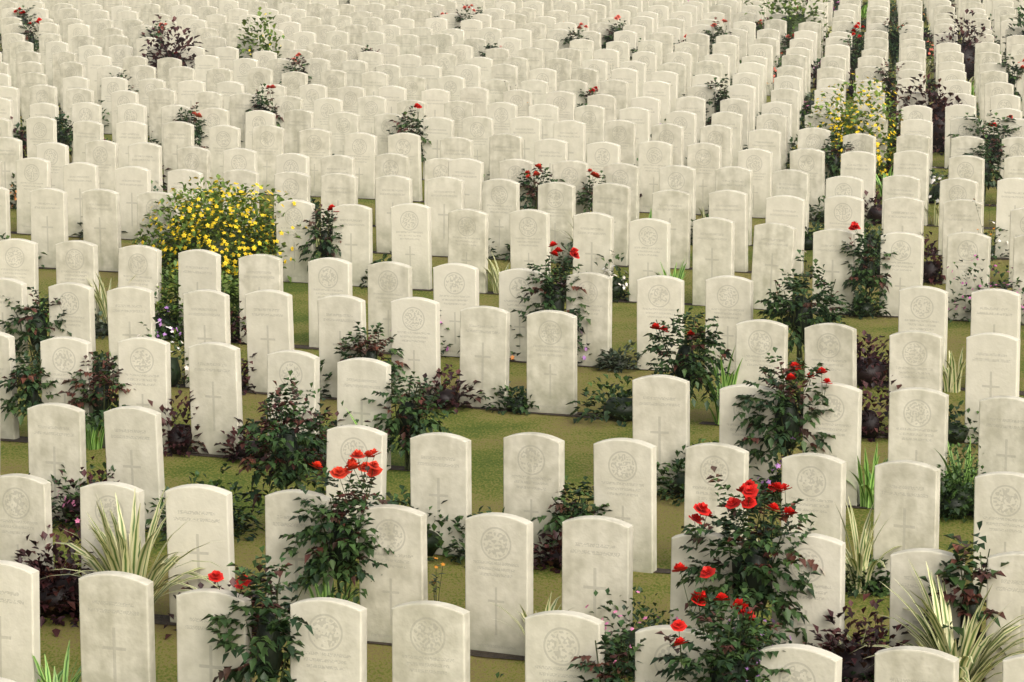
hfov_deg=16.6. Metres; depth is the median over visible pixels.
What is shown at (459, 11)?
headstone
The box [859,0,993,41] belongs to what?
border plants
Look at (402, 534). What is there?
headstone
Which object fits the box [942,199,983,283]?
headstone
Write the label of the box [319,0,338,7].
headstone
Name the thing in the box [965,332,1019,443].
headstone
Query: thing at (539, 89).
headstone
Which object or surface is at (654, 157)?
headstone
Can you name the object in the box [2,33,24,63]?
headstone
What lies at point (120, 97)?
headstone
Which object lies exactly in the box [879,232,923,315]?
headstone
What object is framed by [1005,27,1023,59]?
headstone
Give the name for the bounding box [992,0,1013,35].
headstone
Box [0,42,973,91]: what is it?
border plants
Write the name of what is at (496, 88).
headstone
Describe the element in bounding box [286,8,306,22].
headstone
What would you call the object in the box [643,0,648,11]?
headstone
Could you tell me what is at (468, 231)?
headstone
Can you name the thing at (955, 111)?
headstone
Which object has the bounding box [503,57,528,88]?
headstone
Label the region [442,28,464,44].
headstone
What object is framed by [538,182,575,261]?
headstone
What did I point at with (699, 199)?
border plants
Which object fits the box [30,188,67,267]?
headstone
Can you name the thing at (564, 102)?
headstone
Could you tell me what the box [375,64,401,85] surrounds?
headstone
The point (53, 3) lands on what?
headstone
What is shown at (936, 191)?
border plants
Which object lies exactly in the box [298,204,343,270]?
rose bush
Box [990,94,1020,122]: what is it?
headstone
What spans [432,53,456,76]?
headstone
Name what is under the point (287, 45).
headstone
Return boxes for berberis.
[139,14,207,67]
[887,73,961,151]
[927,9,985,80]
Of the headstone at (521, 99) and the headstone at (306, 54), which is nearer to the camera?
the headstone at (521, 99)
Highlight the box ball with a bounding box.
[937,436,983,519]
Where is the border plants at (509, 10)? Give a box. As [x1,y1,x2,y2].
[114,0,932,63]
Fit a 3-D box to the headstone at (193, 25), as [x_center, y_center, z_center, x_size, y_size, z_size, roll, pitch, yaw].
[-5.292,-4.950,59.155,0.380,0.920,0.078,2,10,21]
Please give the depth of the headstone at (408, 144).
39.92 m
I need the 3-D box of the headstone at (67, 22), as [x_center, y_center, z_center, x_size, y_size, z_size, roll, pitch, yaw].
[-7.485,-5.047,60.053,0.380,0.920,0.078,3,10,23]
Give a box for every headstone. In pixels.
[0,1,17,41]
[0,62,9,74]
[0,73,10,85]
[0,86,20,133]
[0,97,12,136]
[0,117,11,136]
[0,137,22,206]
[0,187,10,240]
[0,238,38,316]
[0,277,28,375]
[0,331,18,438]
[0,473,53,570]
[0,560,40,681]
[0,677,15,681]
[1,8,21,17]
[1,17,21,56]
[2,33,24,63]
[6,23,27,40]
[9,41,33,87]
[16,51,40,88]
[16,157,50,233]
[17,0,22,10]
[18,61,43,115]
[20,72,47,130]
[23,0,41,10]
[25,1,44,18]
[26,116,56,157]
[27,403,86,519]
[28,8,48,36]
[29,84,57,105]
[30,102,58,142]
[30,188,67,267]
[32,17,53,51]
[36,142,68,190]
[37,22,59,52]
[39,33,61,73]
[40,336,92,423]
[42,0,49,17]
[46,41,68,84]
[48,282,95,374]
[50,0,69,19]
[52,51,76,104]
[54,3,73,24]
[55,240,99,333]
[59,8,79,41]
[60,62,84,116]
[62,18,82,42]
[63,76,89,131]
[63,162,98,236]
[66,88,93,146]
[68,23,90,52]
[71,0,77,8]
[72,102,101,162]
[73,35,94,61]
[73,120,103,162]
[78,0,96,19]
[78,45,101,77]
[78,571,155,681]
[80,481,144,575]
[82,4,102,24]
[82,189,120,269]
[85,140,118,190]
[87,55,111,103]
[89,9,109,36]
[92,19,113,46]
[97,65,122,102]
[99,0,103,9]
[101,27,123,54]
[101,77,127,133]
[104,0,123,19]
[104,406,165,527]
[105,35,128,55]
[107,286,155,382]
[109,45,132,67]
[111,6,131,27]
[111,90,138,142]
[115,166,150,238]
[116,121,147,167]
[117,103,146,123]
[118,10,138,29]
[118,245,161,336]
[118,337,171,450]
[122,19,143,54]
[123,56,147,90]
[128,142,162,191]
[130,65,156,92]
[132,0,151,19]
[133,25,154,55]
[136,37,157,57]
[137,191,175,273]
[139,78,165,134]
[141,3,160,24]
[147,46,171,70]
[149,13,169,33]
[149,88,176,145]
[152,0,161,4]
[156,20,177,38]
[157,57,181,88]
[159,0,179,19]
[161,104,191,167]
[163,29,184,47]
[163,121,194,188]
[165,484,234,622]
[167,169,202,237]
[169,37,192,53]
[169,66,194,103]
[172,5,191,21]
[176,588,251,681]
[177,146,210,217]
[178,14,198,36]
[178,80,205,124]
[178,249,220,337]
[181,46,204,68]
[182,0,189,5]
[183,289,230,385]
[185,19,206,45]
[188,342,241,455]
[190,0,209,15]
[194,55,219,90]
[194,91,223,146]
[196,28,218,46]
[198,6,218,20]
[199,108,229,149]
[203,36,226,55]
[206,14,227,29]
[207,68,232,91]
[209,125,240,191]
[210,0,222,7]
[215,46,238,80]
[217,81,243,110]
[219,0,238,19]
[219,22,240,45]
[223,148,257,172]
[223,169,258,232]
[228,8,248,23]
[229,29,251,46]
[230,93,258,147]
[233,58,258,92]
[237,0,255,9]
[237,37,260,58]
[238,254,282,341]
[239,14,260,29]
[245,110,275,149]
[245,289,293,391]
[247,0,266,15]
[247,67,272,94]
[248,21,270,38]
[252,125,284,193]
[253,50,276,67]
[258,8,278,22]
[259,84,286,111]
[260,28,283,50]
[264,0,283,9]
[265,489,332,623]
[267,350,319,456]
[268,58,292,84]
[270,14,291,28]
[272,39,295,58]
[274,96,302,127]
[274,171,310,241]
[276,153,309,175]
[276,199,315,282]
[277,2,297,14]
[279,22,300,40]
[281,71,307,96]
[284,109,313,152]
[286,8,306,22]
[288,49,312,70]
[290,597,366,681]
[292,0,310,10]
[293,31,315,49]
[299,84,327,111]
[299,128,331,195]
[300,16,321,32]
[305,58,329,83]
[307,3,326,16]
[307,43,330,57]
[308,257,352,347]
[313,98,342,130]
[315,25,336,43]
[317,294,366,397]
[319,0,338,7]
[319,8,339,24]
[320,70,346,98]
[321,155,354,175]
[321,173,357,249]
[323,49,347,70]
[326,30,349,49]
[326,425,386,541]
[329,112,359,154]
[330,15,352,30]
[333,204,372,286]
[335,4,355,16]
[337,357,390,469]
[338,86,365,113]
[339,0,349,3]
[340,44,363,59]
[342,60,367,86]
[345,24,367,44]
[345,132,376,198]
[350,0,369,10]
[351,11,371,24]
[358,51,382,71]
[358,95,386,134]
[358,504,427,642]
[361,17,382,31]
[361,71,388,95]
[362,31,385,51]
[365,3,384,17]
[368,261,412,351]
[374,113,404,154]
[375,43,399,64]
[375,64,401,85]
[375,153,409,225]
[375,175,412,252]
[378,25,400,43]
[378,85,406,113]
[379,0,398,8]
[379,9,400,24]
[388,133,421,185]
[391,203,431,289]
[391,297,440,402]
[392,600,469,681]
[393,18,414,34]
[394,5,413,18]
[396,34,418,54]
[396,54,421,76]
[397,100,426,148]
[398,0,405,4]
[398,75,425,100]
[406,0,426,10]
[410,10,431,26]
[410,27,432,44]
[410,432,471,556]
[414,44,438,65]
[416,65,441,89]
[421,89,449,117]
[423,117,454,178]
[424,4,444,17]
[425,158,452,205]
[426,0,437,4]
[426,17,447,33]
[427,176,464,255]
[431,33,453,52]
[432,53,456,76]
[433,263,478,356]
[438,0,457,13]
[438,75,464,100]
[440,13,460,28]
[440,137,473,158]
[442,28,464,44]
[444,100,473,136]
[448,44,472,65]
[448,158,483,210]
[448,208,488,293]
[453,0,466,6]
[455,6,474,19]
[455,64,480,87]
[459,306,509,408]
[460,87,488,116]
[461,19,482,38]
[463,116,493,179]
[464,38,486,56]
[465,0,484,13]
[465,512,532,655]
[467,57,492,87]
[470,14,491,27]
[479,27,501,48]
[482,0,495,9]
[482,79,509,103]
[482,178,519,259]
[484,8,504,26]
[485,48,509,65]
[487,102,517,134]
[489,133,522,178]
[491,64,517,89]
[493,19,515,37]
[495,1,515,13]
[497,37,521,56]
[499,159,534,209]
[499,268,543,360]
[503,0,522,8]
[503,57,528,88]
[503,89,531,116]
[503,432,564,562]
[505,13,525,28]
[509,29,531,48]
[510,116,541,162]
[510,209,550,293]
[515,7,535,23]
[519,47,543,79]
[521,80,548,104]
[523,1,543,17]
[524,22,546,47]
[525,610,604,681]
[526,310,576,414]
[528,104,558,138]
[530,68,556,92]
[533,0,552,15]
[535,16,555,36]
[535,39,558,67]
[535,138,567,206]
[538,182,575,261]
[546,58,571,90]
[546,91,575,120]
[547,10,568,22]
[547,29,570,49]
[553,0,561,9]
[553,160,589,214]
[554,22,576,39]
[554,120,585,162]
[557,1,576,15]
[557,48,581,69]
[560,80,587,106]
[562,515,632,667]
[565,0,584,9]
[566,272,611,366]
[567,15,588,36]
[570,39,593,60]
[572,68,598,95]
[573,212,613,278]
[574,105,604,161]
[576,9,596,30]
[578,31,601,50]
[582,59,607,93]
[584,0,591,8]
[586,4,606,22]
[587,94,616,121]
[587,141,620,208]
[591,22,613,47]
[592,0,611,17]
[592,183,630,264]
[593,438,656,572]
[594,49,618,79]
[598,18,619,31]
[600,79,628,118]
[604,120,635,164]
[604,163,639,220]
[606,41,629,67]
[609,10,629,28]
[611,0,619,10]
[611,68,637,106]
[614,30,636,60]
[617,5,637,24]
[619,107,649,165]
[620,61,645,96]
[623,0,642,11]
[623,24,645,51]
[629,218,670,301]
[631,96,660,140]
[632,16,653,39]
[632,51,656,81]
[632,374,689,492]
[635,625,715,681]
[637,11,657,32]
[637,275,683,370]
[638,40,662,70]
[638,141,672,211]
[642,81,670,123]
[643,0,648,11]
[648,5,668,27]
[650,32,672,63]
[651,71,677,111]
[652,123,683,164]
[652,190,690,268]
[653,0,672,18]
[657,26,680,51]
[659,165,695,241]
[660,62,686,97]
[663,18,685,42]
[666,111,696,165]
[667,52,691,95]
[669,0,679,11]
[670,531,741,654]
[671,11,691,41]
[674,42,698,76]
[676,96,705,142]
[677,5,697,25]
[683,1,702,20]
[684,442,748,539]
[686,33,709,61]
[687,85,715,125]
[687,142,721,214]
[689,0,708,13]
[691,24,713,51]
[692,74,719,100]
[692,217,734,305]
[696,60,722,96]
[697,19,718,43]
[700,125,732,166]
[703,12,724,34]
[705,54,729,90]
[705,275,752,374]
[709,190,747,270]
[710,4,731,29]
[711,111,742,165]
[712,42,736,83]
[715,166,752,244]
[716,34,739,69]
[718,0,737,28]
[719,384,777,498]
[720,98,749,149]
[725,29,747,63]
[727,84,755,130]
[732,72,759,129]
[733,12,754,22]
[733,21,755,45]
[735,319,787,394]
[738,0,741,12]
[738,62,764,114]
[738,148,772,217]
[742,5,763,38]
[742,55,767,102]
[743,0,763,28]
[746,0,765,20]
[748,44,772,94]
[748,129,781,171]
[751,223,795,308]
[754,37,777,85]
[756,113,787,169]
[757,29,779,64]
[760,644,841,681]
[762,101,791,161]
[764,19,786,66]
[765,195,805,274]
[766,0,771,19]
[769,9,790,14]
[769,14,787,18]
[771,88,799,131]
[771,533,845,648]
[772,169,809,247]
[774,76,801,114]
[775,1,795,14]
[777,65,803,118]
[781,453,845,541]
[782,54,807,108]
[786,47,810,96]
[789,38,813,86]
[790,148,824,219]
[794,30,817,76]
[797,0,801,14]
[797,127,830,197]
[798,22,820,67]
[802,382,861,504]
[804,16,823,56]
[804,113,835,148]
[804,323,856,387]
[805,2,825,11]
[805,10,825,43]
[808,0,827,29]
[811,103,841,133]
[812,229,855,313]
[814,88,843,134]
[816,67,843,89]
[817,78,844,127]
[821,56,846,100]
[824,195,863,274]
[825,36,849,46]
[825,44,849,96]
[826,176,863,198]
[828,0,832,22]
[829,31,851,71]
[832,16,853,22]
[832,20,854,67]
[834,9,854,22]
[838,4,858,46]
[840,0,860,27]
[840,151,876,222]
[843,133,875,197]
[853,80,881,126]
[855,66,882,82]
[855,90,884,104]
[855,103,885,117]
[856,116,887,180]
[858,55,883,81]
[861,48,886,84]
[864,30,887,39]
[864,37,888,77]
[866,9,887,25]
[866,23,889,69]
[867,6,887,10]
[867,16,888,24]
[869,0,889,19]
[872,460,940,590]
[874,646,958,681]
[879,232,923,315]
[881,175,920,234]
[883,196,924,235]
[888,330,942,427]
[888,387,948,511]
[889,548,964,651]
[893,150,928,225]
[896,60,922,98]
[896,78,925,132]
[896,134,929,197]
[897,69,924,80]
[898,0,902,34]
[898,25,921,61]
[898,92,927,134]
[898,286,947,374]
[899,32,922,61]
[900,12,921,24]
[900,39,924,58]
[900,47,925,78]
[900,119,932,174]
[901,4,922,14]
[901,19,923,34]
[901,105,931,121]
[902,0,922,5]
[930,0,950,41]
[933,5,954,48]
[934,24,956,34]
[934,33,957,80]
[935,13,956,19]
[935,18,957,33]
[935,42,960,83]
[937,51,963,92]
[937,61,964,97]
[938,69,965,98]
[938,178,977,254]
[942,79,970,97]
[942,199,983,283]
[944,104,975,165]
[946,93,975,106]
[946,232,990,319]
[948,155,984,202]
[950,117,982,157]
[951,136,984,158]
[956,0,957,18]
[958,0,960,24]
[960,0,980,33]
[962,2,983,38]
[964,8,985,41]
[965,13,987,41]
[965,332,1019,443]
[968,18,990,37]
[969,28,991,34]
[970,33,993,80]
[970,288,1020,338]
[973,471,1023,599]
[974,42,999,91]
[975,52,1001,101]
[977,396,1023,474]
[978,63,1005,115]
[980,70,1007,122]
[984,82,1013,132]
[984,551,1023,681]
[986,0,991,19]
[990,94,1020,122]
[991,0,1012,28]
[991,108,1021,169]
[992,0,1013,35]
[994,6,1015,44]
[995,177,1023,257]
[998,118,1023,179]
[1000,14,1021,40]
[1000,20,1023,61]
[1000,137,1023,179]
[1002,653,1023,681]
[1003,155,1023,178]
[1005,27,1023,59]
[1006,35,1023,68]
[1009,207,1023,285]
[1010,44,1023,73]
[1012,234,1023,323]
[1013,54,1023,87]
[1014,0,1017,13]
[1016,62,1023,110]
[1020,0,1023,17]
[1022,75,1023,118]
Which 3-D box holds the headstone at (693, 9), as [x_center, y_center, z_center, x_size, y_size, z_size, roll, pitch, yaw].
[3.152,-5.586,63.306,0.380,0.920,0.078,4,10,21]
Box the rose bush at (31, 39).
[18,18,41,51]
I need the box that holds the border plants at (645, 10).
[218,0,897,54]
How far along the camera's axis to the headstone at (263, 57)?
52.72 m
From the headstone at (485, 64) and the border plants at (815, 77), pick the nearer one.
the headstone at (485, 64)
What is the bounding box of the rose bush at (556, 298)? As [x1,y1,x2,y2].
[510,241,590,347]
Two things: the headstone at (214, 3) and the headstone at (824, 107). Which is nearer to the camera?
the headstone at (824, 107)
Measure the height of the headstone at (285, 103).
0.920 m
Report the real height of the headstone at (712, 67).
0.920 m
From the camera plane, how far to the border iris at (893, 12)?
69.97 m
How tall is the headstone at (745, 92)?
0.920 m
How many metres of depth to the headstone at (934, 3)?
64.87 m
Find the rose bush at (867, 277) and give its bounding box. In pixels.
[840,221,897,314]
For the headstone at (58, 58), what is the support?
on the lawn at (486, 432)
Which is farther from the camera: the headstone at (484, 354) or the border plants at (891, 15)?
the border plants at (891, 15)
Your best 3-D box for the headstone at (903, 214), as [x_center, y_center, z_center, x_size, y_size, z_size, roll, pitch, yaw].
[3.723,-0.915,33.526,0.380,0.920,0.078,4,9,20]
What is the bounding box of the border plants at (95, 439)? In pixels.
[0,374,969,512]
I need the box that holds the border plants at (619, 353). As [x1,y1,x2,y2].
[71,255,965,394]
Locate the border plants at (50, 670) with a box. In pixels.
[24,643,97,681]
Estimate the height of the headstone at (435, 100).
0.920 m
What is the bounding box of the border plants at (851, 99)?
[186,43,979,115]
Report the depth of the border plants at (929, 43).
63.27 m
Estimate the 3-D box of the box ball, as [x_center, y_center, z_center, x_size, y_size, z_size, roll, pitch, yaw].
[2.894,0.871,22.728,0.484,0.534,0.518,0,9,0]
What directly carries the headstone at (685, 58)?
on the lawn at (486, 432)
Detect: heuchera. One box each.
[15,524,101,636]
[47,456,145,533]
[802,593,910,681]
[857,330,888,389]
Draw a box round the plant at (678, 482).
[657,441,766,506]
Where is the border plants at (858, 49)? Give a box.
[43,1,933,72]
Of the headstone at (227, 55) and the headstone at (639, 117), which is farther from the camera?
the headstone at (227, 55)
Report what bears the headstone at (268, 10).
on the lawn at (486, 432)
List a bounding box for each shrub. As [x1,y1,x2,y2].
[131,174,307,282]
[154,260,245,340]
[234,7,288,57]
[352,485,464,563]
[566,373,632,426]
[744,0,830,57]
[802,73,903,184]
[1002,0,1023,64]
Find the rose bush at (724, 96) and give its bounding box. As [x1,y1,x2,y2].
[705,74,729,124]
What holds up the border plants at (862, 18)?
on the lawn at (486, 432)
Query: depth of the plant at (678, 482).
23.21 m
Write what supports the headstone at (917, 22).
on the lawn at (486, 432)
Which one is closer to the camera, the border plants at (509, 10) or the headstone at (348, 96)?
the headstone at (348, 96)
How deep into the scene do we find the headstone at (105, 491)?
19.91 m
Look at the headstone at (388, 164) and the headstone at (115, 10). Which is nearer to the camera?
the headstone at (388, 164)
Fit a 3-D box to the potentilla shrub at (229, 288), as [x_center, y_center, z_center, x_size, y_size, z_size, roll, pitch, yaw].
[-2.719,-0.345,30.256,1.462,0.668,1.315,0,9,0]
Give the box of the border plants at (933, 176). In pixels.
[13,118,948,185]
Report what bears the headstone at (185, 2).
on the lawn at (486, 432)
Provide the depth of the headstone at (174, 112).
43.32 m
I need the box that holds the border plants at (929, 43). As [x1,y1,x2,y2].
[794,6,1022,49]
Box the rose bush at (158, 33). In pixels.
[139,17,168,45]
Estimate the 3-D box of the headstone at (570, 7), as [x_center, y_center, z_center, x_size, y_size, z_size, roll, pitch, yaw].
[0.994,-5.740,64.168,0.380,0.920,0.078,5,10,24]
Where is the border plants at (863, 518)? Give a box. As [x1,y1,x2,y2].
[0,439,972,581]
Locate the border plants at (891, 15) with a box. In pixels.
[828,1,929,35]
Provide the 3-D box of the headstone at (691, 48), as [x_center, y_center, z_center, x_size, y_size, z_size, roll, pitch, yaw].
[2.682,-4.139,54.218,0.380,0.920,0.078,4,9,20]
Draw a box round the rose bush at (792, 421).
[732,347,835,469]
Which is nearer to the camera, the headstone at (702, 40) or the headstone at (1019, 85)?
the headstone at (1019, 85)
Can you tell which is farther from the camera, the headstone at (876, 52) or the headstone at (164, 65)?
the headstone at (876, 52)
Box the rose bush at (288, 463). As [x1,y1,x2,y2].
[237,370,335,508]
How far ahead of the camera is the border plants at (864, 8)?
73.59 m
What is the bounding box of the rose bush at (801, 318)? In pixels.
[755,249,850,379]
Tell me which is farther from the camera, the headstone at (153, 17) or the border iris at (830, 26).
the border iris at (830, 26)
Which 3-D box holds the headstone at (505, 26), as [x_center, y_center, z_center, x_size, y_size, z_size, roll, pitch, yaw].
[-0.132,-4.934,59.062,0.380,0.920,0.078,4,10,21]
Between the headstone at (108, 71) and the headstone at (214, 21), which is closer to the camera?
the headstone at (108, 71)
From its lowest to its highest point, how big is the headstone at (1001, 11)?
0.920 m
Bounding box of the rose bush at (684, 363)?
[641,307,733,410]
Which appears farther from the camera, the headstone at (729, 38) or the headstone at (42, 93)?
the headstone at (729, 38)
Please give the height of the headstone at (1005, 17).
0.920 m
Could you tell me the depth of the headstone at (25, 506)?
20.11 m
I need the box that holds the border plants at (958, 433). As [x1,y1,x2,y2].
[16,326,978,446]
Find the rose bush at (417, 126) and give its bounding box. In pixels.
[386,103,431,161]
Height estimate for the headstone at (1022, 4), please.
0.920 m
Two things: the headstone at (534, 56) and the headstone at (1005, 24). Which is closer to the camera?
the headstone at (534, 56)
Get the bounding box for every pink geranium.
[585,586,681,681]
[939,254,1023,323]
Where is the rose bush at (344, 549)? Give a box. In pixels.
[279,448,408,603]
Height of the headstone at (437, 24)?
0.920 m
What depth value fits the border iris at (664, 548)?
20.89 m
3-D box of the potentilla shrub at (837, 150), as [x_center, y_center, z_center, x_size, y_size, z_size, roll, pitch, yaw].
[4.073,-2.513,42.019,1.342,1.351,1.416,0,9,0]
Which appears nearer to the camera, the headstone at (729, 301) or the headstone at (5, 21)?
the headstone at (729, 301)
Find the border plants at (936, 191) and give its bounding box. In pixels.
[22,141,941,203]
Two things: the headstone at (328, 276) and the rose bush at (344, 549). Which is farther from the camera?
the headstone at (328, 276)
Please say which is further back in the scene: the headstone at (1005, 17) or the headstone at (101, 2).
the headstone at (101, 2)
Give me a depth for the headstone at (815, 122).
42.16 m
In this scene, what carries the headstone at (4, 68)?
on the lawn at (486, 432)
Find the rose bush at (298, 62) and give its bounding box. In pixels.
[279,53,311,84]
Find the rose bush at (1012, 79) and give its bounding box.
[997,54,1023,100]
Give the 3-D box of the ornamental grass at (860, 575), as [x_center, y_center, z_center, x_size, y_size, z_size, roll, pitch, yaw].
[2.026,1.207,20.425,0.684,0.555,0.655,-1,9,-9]
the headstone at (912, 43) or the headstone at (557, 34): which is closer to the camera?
the headstone at (912, 43)
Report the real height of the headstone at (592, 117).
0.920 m
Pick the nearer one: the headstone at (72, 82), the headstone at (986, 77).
the headstone at (72, 82)
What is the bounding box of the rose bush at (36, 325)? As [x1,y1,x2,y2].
[0,287,71,367]
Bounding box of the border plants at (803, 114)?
[86,76,982,150]
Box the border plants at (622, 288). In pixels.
[46,229,817,314]
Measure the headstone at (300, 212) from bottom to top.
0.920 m
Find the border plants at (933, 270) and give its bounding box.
[247,178,1012,287]
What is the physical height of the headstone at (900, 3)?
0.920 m
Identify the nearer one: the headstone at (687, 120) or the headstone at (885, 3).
the headstone at (687, 120)
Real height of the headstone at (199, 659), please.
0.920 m
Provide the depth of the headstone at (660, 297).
28.29 m
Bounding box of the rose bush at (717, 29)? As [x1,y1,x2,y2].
[703,17,731,53]
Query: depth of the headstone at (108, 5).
65.69 m
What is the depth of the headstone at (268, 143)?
40.59 m
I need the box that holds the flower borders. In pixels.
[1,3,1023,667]
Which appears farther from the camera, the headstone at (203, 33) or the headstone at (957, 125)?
the headstone at (203, 33)
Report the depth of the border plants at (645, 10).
63.44 m
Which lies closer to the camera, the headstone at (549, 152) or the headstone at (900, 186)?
the headstone at (900, 186)
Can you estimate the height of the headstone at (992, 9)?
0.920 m
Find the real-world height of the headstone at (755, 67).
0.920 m
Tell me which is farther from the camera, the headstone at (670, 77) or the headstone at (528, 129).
the headstone at (670, 77)
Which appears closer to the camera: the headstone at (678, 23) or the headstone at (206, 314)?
the headstone at (206, 314)
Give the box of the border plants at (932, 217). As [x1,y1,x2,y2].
[222,164,995,229]
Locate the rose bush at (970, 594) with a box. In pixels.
[919,521,1008,655]
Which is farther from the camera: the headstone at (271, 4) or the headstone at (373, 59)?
the headstone at (271, 4)
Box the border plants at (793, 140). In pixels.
[81,81,1017,166]
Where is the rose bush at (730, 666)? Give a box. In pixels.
[650,562,794,681]
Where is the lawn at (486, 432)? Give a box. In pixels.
[0,0,1023,681]
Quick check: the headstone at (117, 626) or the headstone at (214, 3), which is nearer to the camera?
the headstone at (117, 626)
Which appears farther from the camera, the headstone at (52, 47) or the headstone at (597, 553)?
the headstone at (52, 47)
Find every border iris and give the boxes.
[27,300,49,328]
[201,392,260,459]
[360,196,375,226]
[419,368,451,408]
[635,502,692,578]
[766,89,769,102]
[767,13,831,37]
[808,74,816,97]
[889,5,897,20]
[933,142,948,168]
[984,162,998,185]
[984,180,996,206]
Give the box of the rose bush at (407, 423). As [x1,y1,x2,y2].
[360,371,455,470]
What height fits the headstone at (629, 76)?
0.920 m
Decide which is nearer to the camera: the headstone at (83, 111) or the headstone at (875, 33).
the headstone at (83, 111)
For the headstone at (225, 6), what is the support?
on the lawn at (486, 432)
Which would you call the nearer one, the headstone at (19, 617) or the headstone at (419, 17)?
the headstone at (19, 617)
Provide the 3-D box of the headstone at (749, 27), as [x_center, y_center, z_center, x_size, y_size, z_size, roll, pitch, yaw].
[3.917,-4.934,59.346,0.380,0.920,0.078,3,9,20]
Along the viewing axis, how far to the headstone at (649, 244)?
32.02 m
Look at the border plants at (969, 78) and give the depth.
52.47 m
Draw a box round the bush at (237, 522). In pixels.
[145,463,264,542]
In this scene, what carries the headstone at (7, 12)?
on the lawn at (486, 432)
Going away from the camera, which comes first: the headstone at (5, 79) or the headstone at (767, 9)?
the headstone at (5, 79)
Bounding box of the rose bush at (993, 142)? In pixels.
[947,110,1021,185]
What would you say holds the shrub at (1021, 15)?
on the lawn at (486, 432)
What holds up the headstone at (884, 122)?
on the lawn at (486, 432)
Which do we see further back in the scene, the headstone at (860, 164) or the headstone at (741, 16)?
the headstone at (741, 16)
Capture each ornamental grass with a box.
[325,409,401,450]
[691,345,742,425]
[792,496,899,593]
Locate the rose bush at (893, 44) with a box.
[882,17,907,70]
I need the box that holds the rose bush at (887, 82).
[874,58,903,115]
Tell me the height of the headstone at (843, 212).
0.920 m
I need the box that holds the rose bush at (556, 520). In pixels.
[531,475,611,547]
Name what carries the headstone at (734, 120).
on the lawn at (486, 432)
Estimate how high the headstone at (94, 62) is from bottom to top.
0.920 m
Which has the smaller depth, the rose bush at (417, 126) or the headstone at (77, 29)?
the rose bush at (417, 126)
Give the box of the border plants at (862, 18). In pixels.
[742,0,928,23]
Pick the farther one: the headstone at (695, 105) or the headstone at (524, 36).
the headstone at (524, 36)
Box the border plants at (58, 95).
[50,72,853,133]
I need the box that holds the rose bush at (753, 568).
[675,466,823,661]
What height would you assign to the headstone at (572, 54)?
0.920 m
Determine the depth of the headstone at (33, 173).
36.97 m
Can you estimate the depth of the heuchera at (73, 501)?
22.30 m
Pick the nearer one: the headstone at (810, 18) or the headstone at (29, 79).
the headstone at (29, 79)
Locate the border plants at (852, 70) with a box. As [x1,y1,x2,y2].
[0,41,855,78]
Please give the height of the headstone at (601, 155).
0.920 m
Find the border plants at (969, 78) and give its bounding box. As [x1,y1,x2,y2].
[288,38,1015,101]
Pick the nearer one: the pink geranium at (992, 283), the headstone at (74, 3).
the pink geranium at (992, 283)
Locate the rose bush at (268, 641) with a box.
[201,546,313,681]
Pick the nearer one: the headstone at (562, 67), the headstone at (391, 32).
the headstone at (562, 67)
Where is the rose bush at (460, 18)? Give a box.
[455,4,475,28]
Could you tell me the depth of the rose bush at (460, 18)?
61.06 m
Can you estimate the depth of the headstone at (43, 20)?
60.17 m
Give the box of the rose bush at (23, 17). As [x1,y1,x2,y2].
[13,5,35,41]
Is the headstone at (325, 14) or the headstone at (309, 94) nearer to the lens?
the headstone at (309, 94)
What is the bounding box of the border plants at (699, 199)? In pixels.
[7,157,1008,257]
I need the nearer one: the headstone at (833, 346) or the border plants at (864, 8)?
the headstone at (833, 346)
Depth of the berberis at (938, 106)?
45.09 m
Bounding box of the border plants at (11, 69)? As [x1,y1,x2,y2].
[2,53,896,123]
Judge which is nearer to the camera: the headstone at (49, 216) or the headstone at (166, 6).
the headstone at (49, 216)
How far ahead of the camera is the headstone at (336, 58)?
52.31 m
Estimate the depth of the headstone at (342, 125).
42.47 m
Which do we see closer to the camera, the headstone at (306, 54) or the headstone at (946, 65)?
the headstone at (946, 65)
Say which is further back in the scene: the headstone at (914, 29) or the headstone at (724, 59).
the headstone at (914, 29)
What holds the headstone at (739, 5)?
on the lawn at (486, 432)
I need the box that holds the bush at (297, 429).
[264,388,394,481]
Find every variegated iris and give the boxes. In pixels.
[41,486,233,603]
[94,276,134,333]
[480,251,509,293]
[833,624,888,656]
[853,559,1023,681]
[936,435,977,512]
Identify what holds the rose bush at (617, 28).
on the lawn at (486, 432)
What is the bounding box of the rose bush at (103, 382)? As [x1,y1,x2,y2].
[58,351,131,445]
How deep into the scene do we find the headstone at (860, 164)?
37.92 m
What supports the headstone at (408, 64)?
on the lawn at (486, 432)
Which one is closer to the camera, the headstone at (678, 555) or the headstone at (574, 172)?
the headstone at (678, 555)
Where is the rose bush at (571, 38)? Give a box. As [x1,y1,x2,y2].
[560,22,588,44]
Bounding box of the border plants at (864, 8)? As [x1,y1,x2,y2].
[806,0,952,11]
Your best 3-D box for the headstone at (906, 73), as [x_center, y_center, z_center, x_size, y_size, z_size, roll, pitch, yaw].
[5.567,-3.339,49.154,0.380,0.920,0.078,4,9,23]
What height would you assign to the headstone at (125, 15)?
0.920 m
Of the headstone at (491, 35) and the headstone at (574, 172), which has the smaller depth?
the headstone at (574, 172)
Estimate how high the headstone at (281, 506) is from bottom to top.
0.920 m
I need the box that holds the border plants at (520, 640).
[31,545,1002,681]
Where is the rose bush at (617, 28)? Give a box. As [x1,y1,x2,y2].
[601,15,626,48]
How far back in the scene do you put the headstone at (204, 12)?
63.02 m
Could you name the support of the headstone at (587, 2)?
on the lawn at (486, 432)
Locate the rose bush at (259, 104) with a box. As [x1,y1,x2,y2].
[246,83,283,126]
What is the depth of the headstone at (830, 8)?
67.27 m
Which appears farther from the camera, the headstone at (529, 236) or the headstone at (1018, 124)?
the headstone at (1018, 124)
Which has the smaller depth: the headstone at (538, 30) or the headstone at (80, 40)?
the headstone at (80, 40)

